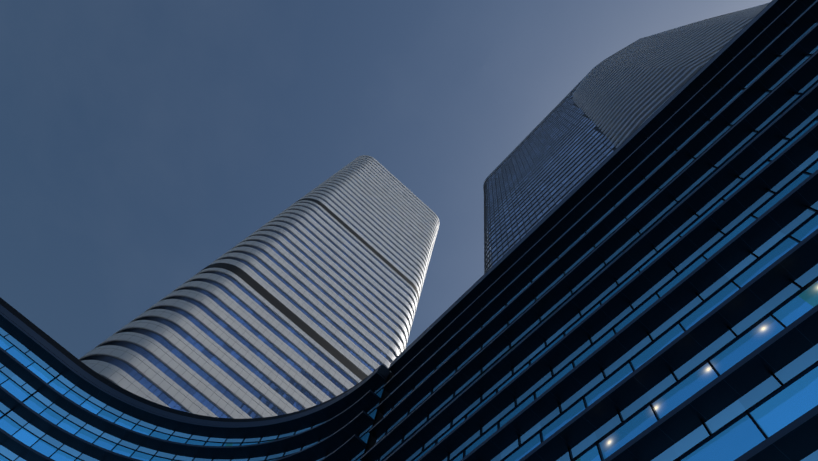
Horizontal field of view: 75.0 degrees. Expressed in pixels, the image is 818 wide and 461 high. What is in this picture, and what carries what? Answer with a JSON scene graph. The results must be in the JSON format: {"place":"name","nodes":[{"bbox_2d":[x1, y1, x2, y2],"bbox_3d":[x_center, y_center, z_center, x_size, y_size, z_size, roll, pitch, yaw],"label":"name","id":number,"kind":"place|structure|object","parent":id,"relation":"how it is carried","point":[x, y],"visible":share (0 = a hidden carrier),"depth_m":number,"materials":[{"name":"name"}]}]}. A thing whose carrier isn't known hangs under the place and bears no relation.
{"place":"outdoors","nodes":[
{"label":"outdoors","id":0,"kind":"place"},
{"bbox_2d":[91,159,435,417],"bbox_3d":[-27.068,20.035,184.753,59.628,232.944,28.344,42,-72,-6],"label":"windows","id":1,"kind":"structure","parent":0,"point":[146,383],"depth_m":124.35,"materials":[{"name":"glass"}]},
{"bbox_2d":[79,155,439,418],"bbox_3d":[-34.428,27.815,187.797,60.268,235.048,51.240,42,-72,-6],"label":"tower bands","id":2,"kind":"object","parent":1,"relation":"attached to","point":[278,304],"visible":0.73,"depth_m":134.73,"materials":[{"name":"metal"}]},
{"bbox_2d":[0,0,771,358],"label":"sky","id":3,"kind":"structure","parent":0,"point":[142,141],"materials":[{"name":"blue"}]},
{"bbox_2d":[0,0,817,460],"bbox_3d":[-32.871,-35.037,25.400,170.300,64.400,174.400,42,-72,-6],"label":"windows","id":4,"kind":"structure","parent":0,"point":[780,410],"depth_m":32.80,"materials":[{"name":"blue glass"}]},
{"bbox_2d":[0,0,817,460],"bbox_3d":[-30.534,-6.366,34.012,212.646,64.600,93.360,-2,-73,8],"label":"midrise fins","id":5,"kind":"structure","parent":4,"relation":"attached to","point":[344,420],"depth_m":43.05,"materials":[{"name":"black metal"}]},
{"bbox_2d":[608,327,765,443],"bbox_3d":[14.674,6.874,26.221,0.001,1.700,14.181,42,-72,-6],"label":"ceiling lights","id":6,"kind":"object","parent":4,"relation":"in","point":[708,369],"visible":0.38,"depth_m":26.23},
{"bbox_2d":[483,2,769,273],"bbox_3d":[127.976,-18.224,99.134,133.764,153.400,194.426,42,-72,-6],"label":"skyscraper","id":7,"kind":"structure","parent":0,"point":[629,90],"depth_m":115.91,"materials":[{"name":"black"}]},
{"bbox_3d":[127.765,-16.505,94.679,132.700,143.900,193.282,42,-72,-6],"label":"tower","id":8,"kind":"structure","parent":7,"relation":"attached to"},
{"bbox_2d":[484,84,625,272],"bbox_3d":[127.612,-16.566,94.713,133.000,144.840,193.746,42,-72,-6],"label":"windows","id":9,"kind":"structure","parent":8,"relation":"on","point":[492,185],"depth_m":120.99,"materials":[{"name":"blue"}]}
]}

